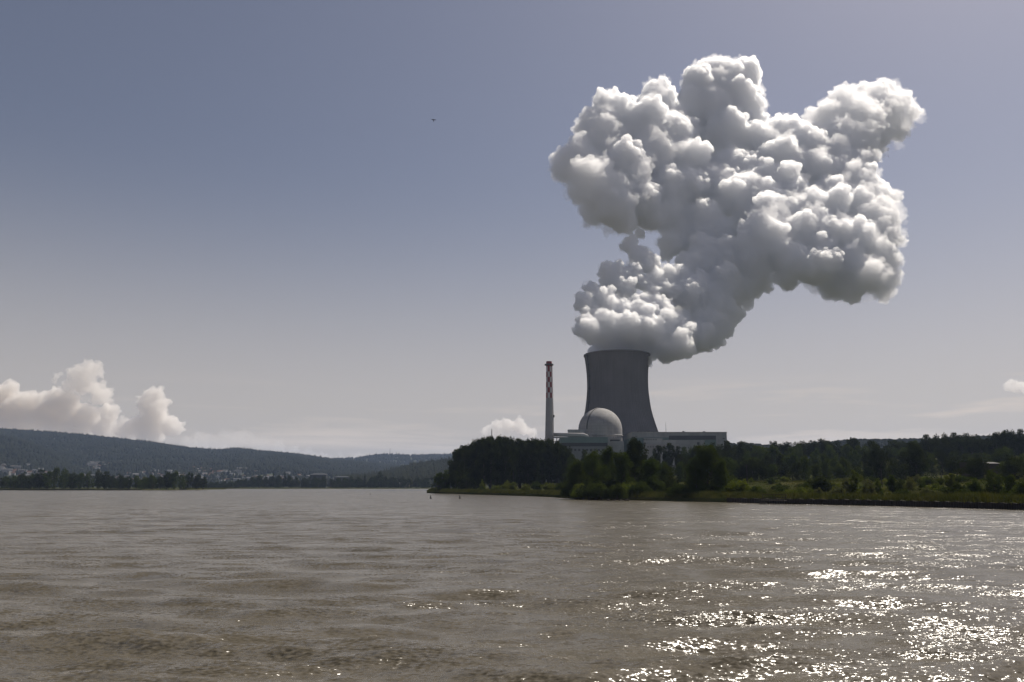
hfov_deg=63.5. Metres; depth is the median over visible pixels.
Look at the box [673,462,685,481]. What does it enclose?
broadleaf tree
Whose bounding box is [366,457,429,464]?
distant hills
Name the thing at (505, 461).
tall tree
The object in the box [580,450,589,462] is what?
tall tree
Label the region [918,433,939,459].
broadleaf tree
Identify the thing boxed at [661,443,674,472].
tall tree
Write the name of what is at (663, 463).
broadleaf tree
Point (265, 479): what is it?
broadleaf tree
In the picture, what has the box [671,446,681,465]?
broadleaf tree
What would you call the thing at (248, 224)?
sky
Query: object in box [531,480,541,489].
shrub
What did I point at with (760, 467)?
broadleaf tree
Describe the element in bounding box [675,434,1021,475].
hill forest
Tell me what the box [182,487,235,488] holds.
spit grass
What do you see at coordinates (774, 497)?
jetty
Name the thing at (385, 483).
broadleaf tree
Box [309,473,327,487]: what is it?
house
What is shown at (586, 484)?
understorey bush
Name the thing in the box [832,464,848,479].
broadleaf tree
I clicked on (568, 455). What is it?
broadleaf tree
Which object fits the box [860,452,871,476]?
broadleaf tree
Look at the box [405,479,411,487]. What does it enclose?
broadleaf tree
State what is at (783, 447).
tall tree
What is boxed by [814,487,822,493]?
bush
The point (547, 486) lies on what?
shrub
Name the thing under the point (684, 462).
broadleaf tree
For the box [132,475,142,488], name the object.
broadleaf tree
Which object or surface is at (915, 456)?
broadleaf tree
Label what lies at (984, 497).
reeds
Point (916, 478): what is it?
bush
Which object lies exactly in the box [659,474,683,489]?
understorey bush
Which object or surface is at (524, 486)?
shrub
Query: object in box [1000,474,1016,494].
young tree
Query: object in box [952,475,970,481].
bush
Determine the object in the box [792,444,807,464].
broadleaf tree
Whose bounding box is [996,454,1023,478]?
broadleaf tree
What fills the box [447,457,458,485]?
tall tree
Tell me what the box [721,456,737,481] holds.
broadleaf tree
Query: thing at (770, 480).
bush
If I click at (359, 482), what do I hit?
tall tree
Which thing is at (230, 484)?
tall tree
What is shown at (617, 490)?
understorey bush
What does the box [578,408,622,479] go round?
reactor building
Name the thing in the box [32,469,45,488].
tall tree
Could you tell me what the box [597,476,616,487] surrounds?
understorey bush
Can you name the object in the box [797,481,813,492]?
shrub
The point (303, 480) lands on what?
broadleaf tree
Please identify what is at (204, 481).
tall tree
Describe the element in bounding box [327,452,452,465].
hill forest
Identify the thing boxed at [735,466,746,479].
broadleaf tree
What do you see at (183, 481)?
broadleaf tree
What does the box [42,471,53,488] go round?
tall tree
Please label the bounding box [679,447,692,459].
broadleaf tree
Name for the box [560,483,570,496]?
understorey bush
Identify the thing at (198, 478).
broadleaf tree
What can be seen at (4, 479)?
broadleaf tree
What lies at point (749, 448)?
broadleaf tree
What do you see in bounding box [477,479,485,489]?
shrub
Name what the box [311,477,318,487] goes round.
broadleaf tree
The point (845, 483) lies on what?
young tree
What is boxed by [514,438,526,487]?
tall tree
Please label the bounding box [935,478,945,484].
bush
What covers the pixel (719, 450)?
broadleaf tree
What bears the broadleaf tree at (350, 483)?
on the bank
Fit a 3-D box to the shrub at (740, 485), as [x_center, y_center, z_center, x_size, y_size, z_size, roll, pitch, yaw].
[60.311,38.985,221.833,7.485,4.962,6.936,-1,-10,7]
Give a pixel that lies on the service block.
(617, 444)
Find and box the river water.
[0,489,1023,681]
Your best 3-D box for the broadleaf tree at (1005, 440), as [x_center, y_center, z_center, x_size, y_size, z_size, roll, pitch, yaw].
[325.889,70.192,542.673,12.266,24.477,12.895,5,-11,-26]
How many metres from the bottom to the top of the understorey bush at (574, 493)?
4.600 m
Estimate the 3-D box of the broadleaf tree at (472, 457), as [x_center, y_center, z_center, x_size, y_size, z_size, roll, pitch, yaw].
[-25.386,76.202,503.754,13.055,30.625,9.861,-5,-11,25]
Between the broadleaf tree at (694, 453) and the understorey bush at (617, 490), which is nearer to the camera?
the understorey bush at (617, 490)
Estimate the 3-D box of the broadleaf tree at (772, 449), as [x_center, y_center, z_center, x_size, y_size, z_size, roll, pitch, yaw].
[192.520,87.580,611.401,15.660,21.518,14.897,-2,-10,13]
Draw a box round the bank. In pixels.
[0,487,430,488]
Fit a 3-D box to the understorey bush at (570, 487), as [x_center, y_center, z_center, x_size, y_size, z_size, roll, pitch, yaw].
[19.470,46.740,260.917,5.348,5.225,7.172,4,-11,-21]
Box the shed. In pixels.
[972,462,999,477]
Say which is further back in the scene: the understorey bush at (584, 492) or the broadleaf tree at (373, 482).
the broadleaf tree at (373, 482)
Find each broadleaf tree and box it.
[0,476,9,488]
[5,474,20,488]
[14,472,30,488]
[25,473,36,488]
[51,467,61,488]
[56,472,68,488]
[58,467,68,488]
[67,472,77,488]
[72,472,84,488]
[80,471,95,488]
[92,470,102,488]
[105,475,119,489]
[112,474,125,488]
[122,476,133,489]
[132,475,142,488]
[138,476,150,489]
[145,474,157,489]
[155,476,166,489]
[167,470,179,489]
[176,474,187,488]
[185,472,194,488]
[191,476,201,488]
[192,474,202,487]
[207,482,215,487]
[219,481,227,487]
[234,479,243,487]
[244,479,249,487]
[262,477,269,487]
[273,475,281,487]
[292,477,301,487]
[301,478,308,487]
[302,477,313,486]
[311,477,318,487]
[319,476,327,487]
[328,479,335,487]
[336,477,343,487]
[339,478,348,487]
[347,475,353,487]
[368,477,375,487]
[374,470,383,487]
[382,475,388,486]
[389,476,396,487]
[396,477,407,487]
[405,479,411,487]
[414,477,420,487]
[421,477,429,487]
[431,472,443,490]
[453,448,467,488]
[467,441,478,487]
[474,436,491,488]
[489,436,502,488]
[510,437,519,486]
[520,438,531,485]
[535,438,551,485]
[552,442,564,484]
[561,460,593,494]
[562,450,572,479]
[565,460,577,483]
[566,454,576,478]
[582,450,609,485]
[597,444,616,480]
[607,450,637,484]
[620,436,648,483]
[636,457,666,484]
[656,461,673,478]
[656,464,675,480]
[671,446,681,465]
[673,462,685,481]
[674,454,683,479]
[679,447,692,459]
[679,456,687,481]
[684,443,726,489]
[684,457,706,492]
[688,445,698,457]
[710,442,723,461]
[710,459,734,491]
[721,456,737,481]
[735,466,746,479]
[740,441,752,453]
[742,458,758,480]
[745,445,770,463]
[752,460,769,480]
[766,441,779,462]
[766,445,779,462]
[774,463,788,478]
[786,462,804,480]
[791,440,810,456]
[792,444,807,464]
[802,440,818,458]
[824,456,840,478]
[826,440,840,455]
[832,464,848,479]
[839,457,852,476]
[840,443,852,466]
[846,437,859,463]
[848,466,866,479]
[853,444,868,468]
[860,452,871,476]
[861,466,874,479]
[862,440,892,480]
[883,439,905,456]
[891,447,906,455]
[900,441,938,479]
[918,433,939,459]
[924,452,940,475]
[928,437,954,459]
[934,449,949,474]
[941,432,956,452]
[950,433,971,454]
[952,457,991,478]
[961,433,981,453]
[972,438,990,455]
[981,432,1002,454]
[990,448,1010,462]
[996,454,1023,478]
[997,429,1016,450]
[1001,447,1013,471]
[1008,428,1023,457]
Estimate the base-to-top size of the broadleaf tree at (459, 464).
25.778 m
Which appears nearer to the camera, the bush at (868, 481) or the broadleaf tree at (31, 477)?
the bush at (868, 481)
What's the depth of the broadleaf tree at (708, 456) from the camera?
228.12 m
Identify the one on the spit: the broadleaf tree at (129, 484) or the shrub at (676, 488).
the broadleaf tree at (129, 484)
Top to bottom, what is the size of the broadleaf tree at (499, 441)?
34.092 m
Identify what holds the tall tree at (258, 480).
on the bank
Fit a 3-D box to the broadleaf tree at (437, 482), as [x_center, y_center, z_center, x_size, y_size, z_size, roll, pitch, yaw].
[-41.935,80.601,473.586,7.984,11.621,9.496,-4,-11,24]
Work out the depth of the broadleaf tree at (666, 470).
276.09 m
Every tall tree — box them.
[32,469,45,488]
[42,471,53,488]
[98,471,110,488]
[163,471,172,489]
[200,477,207,488]
[227,481,234,487]
[248,477,255,486]
[254,475,262,487]
[286,475,292,486]
[354,477,362,487]
[440,470,451,488]
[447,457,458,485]
[452,448,458,488]
[455,444,472,479]
[468,439,484,486]
[481,436,499,488]
[498,435,513,483]
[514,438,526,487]
[514,439,526,487]
[527,440,539,482]
[540,440,558,482]
[557,444,568,481]
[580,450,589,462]
[652,445,661,470]
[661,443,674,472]
[722,440,735,459]
[734,441,746,460]
[777,441,790,455]
[816,438,831,461]
[864,440,879,461]
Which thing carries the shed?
on the ground at (684, 499)
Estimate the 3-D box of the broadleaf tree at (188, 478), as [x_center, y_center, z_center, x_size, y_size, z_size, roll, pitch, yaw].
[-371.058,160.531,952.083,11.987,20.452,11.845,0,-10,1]
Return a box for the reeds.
[427,488,1023,504]
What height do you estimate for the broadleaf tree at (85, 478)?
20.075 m
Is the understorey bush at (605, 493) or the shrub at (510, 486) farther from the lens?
the shrub at (510, 486)
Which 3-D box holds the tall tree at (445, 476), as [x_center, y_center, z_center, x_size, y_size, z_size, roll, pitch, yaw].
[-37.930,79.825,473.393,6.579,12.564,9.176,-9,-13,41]
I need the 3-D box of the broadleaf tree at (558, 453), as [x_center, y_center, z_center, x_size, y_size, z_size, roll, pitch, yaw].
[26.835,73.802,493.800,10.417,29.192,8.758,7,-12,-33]
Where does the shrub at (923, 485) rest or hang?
on the ground at (684, 499)
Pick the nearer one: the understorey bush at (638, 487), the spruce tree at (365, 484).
the understorey bush at (638, 487)
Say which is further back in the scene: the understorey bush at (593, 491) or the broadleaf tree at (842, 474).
the broadleaf tree at (842, 474)
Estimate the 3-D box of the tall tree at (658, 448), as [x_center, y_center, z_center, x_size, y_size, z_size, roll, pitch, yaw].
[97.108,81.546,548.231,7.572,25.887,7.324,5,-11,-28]
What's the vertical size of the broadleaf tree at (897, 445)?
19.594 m
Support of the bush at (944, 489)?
on the ground at (684, 499)
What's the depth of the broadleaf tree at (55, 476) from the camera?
885.79 m
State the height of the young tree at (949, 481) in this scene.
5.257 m
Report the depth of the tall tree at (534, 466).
499.05 m
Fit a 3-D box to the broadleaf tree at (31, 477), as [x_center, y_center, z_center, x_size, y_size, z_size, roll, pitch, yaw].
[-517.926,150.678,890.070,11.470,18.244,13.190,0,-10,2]
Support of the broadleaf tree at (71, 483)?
on the spit
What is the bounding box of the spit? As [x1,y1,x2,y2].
[0,488,221,489]
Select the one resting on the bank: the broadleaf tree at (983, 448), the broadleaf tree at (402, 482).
the broadleaf tree at (402, 482)
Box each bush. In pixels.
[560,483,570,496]
[565,481,576,497]
[569,483,579,497]
[571,483,584,497]
[578,481,598,497]
[579,477,597,497]
[586,480,602,497]
[589,483,606,497]
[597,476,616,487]
[599,486,622,498]
[606,482,627,498]
[614,482,630,493]
[628,480,653,493]
[647,475,666,492]
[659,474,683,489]
[695,486,707,492]
[715,485,731,493]
[749,486,765,493]
[764,477,778,483]
[779,476,788,480]
[803,487,813,492]
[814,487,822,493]
[829,485,845,494]
[862,479,874,484]
[865,475,877,481]
[913,474,922,481]
[915,487,942,495]
[916,477,935,483]
[930,483,939,489]
[934,486,953,494]
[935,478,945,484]
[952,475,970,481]
[953,487,978,493]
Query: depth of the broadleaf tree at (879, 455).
374.89 m
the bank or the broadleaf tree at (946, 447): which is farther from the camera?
the bank
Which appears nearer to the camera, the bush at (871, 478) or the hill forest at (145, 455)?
the bush at (871, 478)
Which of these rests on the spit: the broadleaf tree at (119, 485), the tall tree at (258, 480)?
the broadleaf tree at (119, 485)
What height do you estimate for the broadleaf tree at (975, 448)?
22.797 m
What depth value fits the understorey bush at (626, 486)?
245.44 m
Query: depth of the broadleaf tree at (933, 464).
453.67 m
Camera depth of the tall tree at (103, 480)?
889.55 m
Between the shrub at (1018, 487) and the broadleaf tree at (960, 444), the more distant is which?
the broadleaf tree at (960, 444)
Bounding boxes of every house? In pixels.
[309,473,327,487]
[334,476,348,487]
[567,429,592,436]
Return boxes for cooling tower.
[584,349,657,440]
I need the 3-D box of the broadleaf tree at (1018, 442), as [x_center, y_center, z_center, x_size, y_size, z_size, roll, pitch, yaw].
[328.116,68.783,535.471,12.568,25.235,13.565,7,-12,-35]
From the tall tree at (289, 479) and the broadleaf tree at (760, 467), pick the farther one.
the tall tree at (289, 479)
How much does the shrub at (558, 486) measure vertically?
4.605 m
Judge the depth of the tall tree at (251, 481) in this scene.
1446.97 m
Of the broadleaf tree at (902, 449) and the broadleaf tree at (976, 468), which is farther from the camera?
the broadleaf tree at (902, 449)
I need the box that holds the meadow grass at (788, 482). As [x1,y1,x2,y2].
[679,478,1022,496]
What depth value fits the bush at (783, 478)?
316.87 m
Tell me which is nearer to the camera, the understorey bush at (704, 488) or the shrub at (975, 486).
the shrub at (975, 486)
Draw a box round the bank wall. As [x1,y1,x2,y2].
[727,498,1023,509]
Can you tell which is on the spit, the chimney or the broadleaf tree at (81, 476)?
the broadleaf tree at (81, 476)
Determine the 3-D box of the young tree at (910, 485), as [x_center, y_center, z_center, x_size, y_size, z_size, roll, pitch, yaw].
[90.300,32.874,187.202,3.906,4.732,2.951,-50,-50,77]
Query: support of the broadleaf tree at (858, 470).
on the ground at (684, 499)
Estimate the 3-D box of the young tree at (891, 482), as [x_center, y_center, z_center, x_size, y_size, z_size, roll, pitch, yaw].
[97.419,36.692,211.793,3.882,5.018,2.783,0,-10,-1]
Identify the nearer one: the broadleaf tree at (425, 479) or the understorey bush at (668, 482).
the understorey bush at (668, 482)
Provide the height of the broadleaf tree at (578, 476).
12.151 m
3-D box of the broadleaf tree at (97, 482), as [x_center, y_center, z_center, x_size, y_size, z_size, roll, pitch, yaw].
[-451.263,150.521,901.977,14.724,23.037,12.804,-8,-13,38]
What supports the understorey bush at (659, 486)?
on the ground at (684, 499)
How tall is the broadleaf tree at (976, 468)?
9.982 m
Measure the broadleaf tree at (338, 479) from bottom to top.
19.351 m
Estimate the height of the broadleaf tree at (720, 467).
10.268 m
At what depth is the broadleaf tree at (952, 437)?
579.17 m
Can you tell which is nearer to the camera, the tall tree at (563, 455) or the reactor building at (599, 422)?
the tall tree at (563, 455)
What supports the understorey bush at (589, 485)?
on the ground at (684, 499)
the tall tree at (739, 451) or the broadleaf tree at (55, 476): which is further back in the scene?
the broadleaf tree at (55, 476)
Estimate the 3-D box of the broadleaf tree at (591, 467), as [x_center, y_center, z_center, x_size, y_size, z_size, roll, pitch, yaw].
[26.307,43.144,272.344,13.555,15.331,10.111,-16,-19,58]
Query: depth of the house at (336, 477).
1618.20 m
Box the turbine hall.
[624,431,726,474]
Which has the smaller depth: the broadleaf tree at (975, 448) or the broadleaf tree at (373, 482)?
the broadleaf tree at (975, 448)
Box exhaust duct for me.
[553,433,588,439]
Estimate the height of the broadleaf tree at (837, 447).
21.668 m
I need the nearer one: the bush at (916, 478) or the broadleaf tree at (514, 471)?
the bush at (916, 478)
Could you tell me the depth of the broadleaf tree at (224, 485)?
1447.08 m
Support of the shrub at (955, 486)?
on the ground at (684, 499)
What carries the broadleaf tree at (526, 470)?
on the ground at (684, 499)
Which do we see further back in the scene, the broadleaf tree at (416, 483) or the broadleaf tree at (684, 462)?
the broadleaf tree at (416, 483)
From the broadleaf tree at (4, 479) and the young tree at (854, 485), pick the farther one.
the broadleaf tree at (4, 479)
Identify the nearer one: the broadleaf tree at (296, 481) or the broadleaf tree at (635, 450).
the broadleaf tree at (635, 450)
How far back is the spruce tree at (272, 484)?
1469.28 m
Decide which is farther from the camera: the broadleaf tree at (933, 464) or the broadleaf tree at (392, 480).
the broadleaf tree at (392, 480)
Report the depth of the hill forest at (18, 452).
2825.21 m
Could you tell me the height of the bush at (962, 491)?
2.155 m
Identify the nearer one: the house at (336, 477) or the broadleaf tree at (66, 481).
the broadleaf tree at (66, 481)
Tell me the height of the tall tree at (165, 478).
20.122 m
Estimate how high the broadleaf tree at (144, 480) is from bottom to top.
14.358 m
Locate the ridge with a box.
[31,438,329,486]
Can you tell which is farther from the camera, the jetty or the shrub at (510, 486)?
the shrub at (510, 486)
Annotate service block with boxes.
[610,435,623,452]
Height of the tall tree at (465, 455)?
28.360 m
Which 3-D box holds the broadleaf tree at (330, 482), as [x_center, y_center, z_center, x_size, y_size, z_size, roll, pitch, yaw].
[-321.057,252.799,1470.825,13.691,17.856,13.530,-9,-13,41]
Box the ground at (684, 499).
[427,454,1023,509]
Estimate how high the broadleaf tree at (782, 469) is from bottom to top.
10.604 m
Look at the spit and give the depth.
888.07 m
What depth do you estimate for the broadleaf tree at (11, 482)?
897.00 m
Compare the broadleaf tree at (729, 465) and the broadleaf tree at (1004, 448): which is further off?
the broadleaf tree at (1004, 448)
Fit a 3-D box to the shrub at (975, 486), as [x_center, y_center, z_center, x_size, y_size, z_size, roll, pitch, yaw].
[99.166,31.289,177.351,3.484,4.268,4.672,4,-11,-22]
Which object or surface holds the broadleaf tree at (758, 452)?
on the ground at (684, 499)
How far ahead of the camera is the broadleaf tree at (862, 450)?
586.24 m
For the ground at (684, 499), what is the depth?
270.38 m
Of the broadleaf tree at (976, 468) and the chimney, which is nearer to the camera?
the broadleaf tree at (976, 468)
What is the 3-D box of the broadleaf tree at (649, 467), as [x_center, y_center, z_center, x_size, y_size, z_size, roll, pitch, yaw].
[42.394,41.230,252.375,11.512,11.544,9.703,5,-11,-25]
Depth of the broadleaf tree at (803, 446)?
647.58 m
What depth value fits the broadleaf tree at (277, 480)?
1472.88 m
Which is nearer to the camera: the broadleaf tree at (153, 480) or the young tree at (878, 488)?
the young tree at (878, 488)
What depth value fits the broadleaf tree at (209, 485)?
1449.85 m
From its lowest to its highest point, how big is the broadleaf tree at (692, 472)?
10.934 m
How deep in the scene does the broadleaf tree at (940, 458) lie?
456.10 m
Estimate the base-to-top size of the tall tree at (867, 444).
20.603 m
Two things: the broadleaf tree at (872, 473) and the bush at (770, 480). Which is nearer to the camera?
the bush at (770, 480)
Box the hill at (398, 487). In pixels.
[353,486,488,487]
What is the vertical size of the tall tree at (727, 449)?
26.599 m
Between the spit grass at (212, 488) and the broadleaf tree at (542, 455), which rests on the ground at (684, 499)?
the broadleaf tree at (542, 455)
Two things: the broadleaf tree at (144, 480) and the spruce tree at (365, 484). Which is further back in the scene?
the spruce tree at (365, 484)
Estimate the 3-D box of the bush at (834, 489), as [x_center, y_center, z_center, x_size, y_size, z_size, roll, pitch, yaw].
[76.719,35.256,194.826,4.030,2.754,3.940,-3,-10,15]
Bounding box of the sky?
[0,0,1023,458]
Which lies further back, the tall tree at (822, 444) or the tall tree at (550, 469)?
the tall tree at (822, 444)
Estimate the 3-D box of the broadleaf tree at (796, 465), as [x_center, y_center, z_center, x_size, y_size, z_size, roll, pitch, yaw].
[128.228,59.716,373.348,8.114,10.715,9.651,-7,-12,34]
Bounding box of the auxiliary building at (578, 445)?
[558,437,609,460]
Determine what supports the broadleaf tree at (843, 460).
on the ground at (684, 499)
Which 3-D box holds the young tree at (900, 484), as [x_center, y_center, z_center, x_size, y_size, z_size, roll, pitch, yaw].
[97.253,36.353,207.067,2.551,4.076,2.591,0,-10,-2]
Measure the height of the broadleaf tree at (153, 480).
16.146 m
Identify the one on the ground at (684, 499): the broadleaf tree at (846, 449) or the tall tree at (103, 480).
the broadleaf tree at (846, 449)
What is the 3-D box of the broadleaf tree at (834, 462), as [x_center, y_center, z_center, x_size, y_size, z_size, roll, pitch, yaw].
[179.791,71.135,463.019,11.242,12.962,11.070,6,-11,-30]
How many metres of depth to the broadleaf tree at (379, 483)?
1460.07 m
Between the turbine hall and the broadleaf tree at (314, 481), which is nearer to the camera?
the turbine hall
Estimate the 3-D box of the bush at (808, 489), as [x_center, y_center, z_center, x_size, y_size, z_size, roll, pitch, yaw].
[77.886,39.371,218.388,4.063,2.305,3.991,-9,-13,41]
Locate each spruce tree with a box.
[270,473,274,487]
[282,473,287,487]
[362,475,366,487]
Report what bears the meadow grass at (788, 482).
on the ground at (684, 499)
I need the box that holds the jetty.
[759,494,786,503]
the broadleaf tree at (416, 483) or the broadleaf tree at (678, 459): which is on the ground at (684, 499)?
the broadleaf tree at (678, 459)
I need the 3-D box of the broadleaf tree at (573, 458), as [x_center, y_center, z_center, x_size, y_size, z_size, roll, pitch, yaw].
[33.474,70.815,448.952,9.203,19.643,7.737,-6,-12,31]
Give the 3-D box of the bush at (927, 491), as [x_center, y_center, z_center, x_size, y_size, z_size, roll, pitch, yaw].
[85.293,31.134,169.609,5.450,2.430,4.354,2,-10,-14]
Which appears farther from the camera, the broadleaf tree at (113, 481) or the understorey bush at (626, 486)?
the broadleaf tree at (113, 481)
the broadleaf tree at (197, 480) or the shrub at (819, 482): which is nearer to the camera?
the shrub at (819, 482)
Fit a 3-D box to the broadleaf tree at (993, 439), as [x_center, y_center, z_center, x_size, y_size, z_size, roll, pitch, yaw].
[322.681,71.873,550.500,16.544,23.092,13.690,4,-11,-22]
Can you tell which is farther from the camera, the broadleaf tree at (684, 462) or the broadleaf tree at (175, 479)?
the broadleaf tree at (175, 479)
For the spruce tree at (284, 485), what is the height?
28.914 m
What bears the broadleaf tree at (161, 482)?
on the spit
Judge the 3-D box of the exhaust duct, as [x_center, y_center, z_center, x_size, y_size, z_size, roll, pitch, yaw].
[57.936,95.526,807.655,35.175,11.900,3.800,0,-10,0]
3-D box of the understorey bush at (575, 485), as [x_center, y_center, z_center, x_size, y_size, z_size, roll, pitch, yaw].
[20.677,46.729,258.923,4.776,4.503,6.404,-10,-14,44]
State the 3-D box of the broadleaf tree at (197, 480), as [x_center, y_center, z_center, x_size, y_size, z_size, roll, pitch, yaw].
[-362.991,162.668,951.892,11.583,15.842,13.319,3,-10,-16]
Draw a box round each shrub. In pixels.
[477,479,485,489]
[498,480,517,489]
[520,483,530,489]
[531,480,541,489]
[540,483,555,489]
[555,481,562,489]
[666,481,686,495]
[723,477,750,492]
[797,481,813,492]
[803,475,832,491]
[860,480,876,495]
[918,482,929,491]
[949,481,966,492]
[966,478,985,493]
[1008,479,1023,494]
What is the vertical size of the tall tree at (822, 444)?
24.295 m
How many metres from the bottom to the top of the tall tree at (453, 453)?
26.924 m
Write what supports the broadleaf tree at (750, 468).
on the ground at (684, 499)
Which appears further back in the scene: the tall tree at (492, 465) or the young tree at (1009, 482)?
the tall tree at (492, 465)
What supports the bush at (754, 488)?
on the ground at (684, 499)
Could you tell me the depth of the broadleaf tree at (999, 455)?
456.95 m
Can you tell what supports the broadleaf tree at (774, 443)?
on the ground at (684, 499)
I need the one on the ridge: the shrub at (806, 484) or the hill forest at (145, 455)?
the hill forest at (145, 455)
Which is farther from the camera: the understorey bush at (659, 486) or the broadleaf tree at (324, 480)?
the broadleaf tree at (324, 480)
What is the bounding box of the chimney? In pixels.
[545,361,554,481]
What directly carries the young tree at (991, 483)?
on the ground at (684, 499)
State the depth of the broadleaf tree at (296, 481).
1446.94 m
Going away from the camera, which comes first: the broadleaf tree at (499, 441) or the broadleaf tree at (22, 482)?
the broadleaf tree at (499, 441)
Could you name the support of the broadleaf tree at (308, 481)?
on the bank
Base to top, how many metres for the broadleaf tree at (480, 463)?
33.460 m
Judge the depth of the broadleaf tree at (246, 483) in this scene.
1463.91 m
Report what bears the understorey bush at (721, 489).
on the ground at (684, 499)
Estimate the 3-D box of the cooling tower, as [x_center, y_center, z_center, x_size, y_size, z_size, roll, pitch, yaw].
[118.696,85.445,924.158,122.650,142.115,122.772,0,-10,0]
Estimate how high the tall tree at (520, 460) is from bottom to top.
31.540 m
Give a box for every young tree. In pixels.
[839,479,851,492]
[847,469,862,494]
[875,478,883,494]
[885,475,897,492]
[895,479,905,491]
[902,476,918,491]
[943,473,955,488]
[980,469,1005,494]
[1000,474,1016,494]
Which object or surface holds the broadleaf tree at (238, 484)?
on the bank
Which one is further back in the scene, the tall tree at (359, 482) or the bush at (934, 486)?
the tall tree at (359, 482)
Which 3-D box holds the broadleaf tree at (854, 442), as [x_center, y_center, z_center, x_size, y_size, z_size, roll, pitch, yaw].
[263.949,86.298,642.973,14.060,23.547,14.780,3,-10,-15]
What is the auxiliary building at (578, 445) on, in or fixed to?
on the ground at (684, 499)
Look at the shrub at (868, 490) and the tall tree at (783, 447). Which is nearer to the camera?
the shrub at (868, 490)
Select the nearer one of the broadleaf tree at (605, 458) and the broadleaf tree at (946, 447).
the broadleaf tree at (605, 458)
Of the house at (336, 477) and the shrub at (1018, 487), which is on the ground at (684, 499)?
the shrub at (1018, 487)
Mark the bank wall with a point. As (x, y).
(974, 505)
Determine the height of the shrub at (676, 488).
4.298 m
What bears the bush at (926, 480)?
on the ground at (684, 499)
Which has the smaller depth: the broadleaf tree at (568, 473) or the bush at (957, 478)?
the bush at (957, 478)
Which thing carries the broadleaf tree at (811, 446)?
on the ground at (684, 499)
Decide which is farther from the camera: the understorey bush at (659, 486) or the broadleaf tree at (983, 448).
the broadleaf tree at (983, 448)
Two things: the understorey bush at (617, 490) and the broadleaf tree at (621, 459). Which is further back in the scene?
the broadleaf tree at (621, 459)
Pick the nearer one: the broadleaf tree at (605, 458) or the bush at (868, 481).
the bush at (868, 481)
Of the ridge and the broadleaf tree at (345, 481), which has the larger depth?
the ridge
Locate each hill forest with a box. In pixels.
[0,427,399,486]
[0,434,141,486]
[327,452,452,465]
[332,456,560,486]
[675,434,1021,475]
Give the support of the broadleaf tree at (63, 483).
on the spit

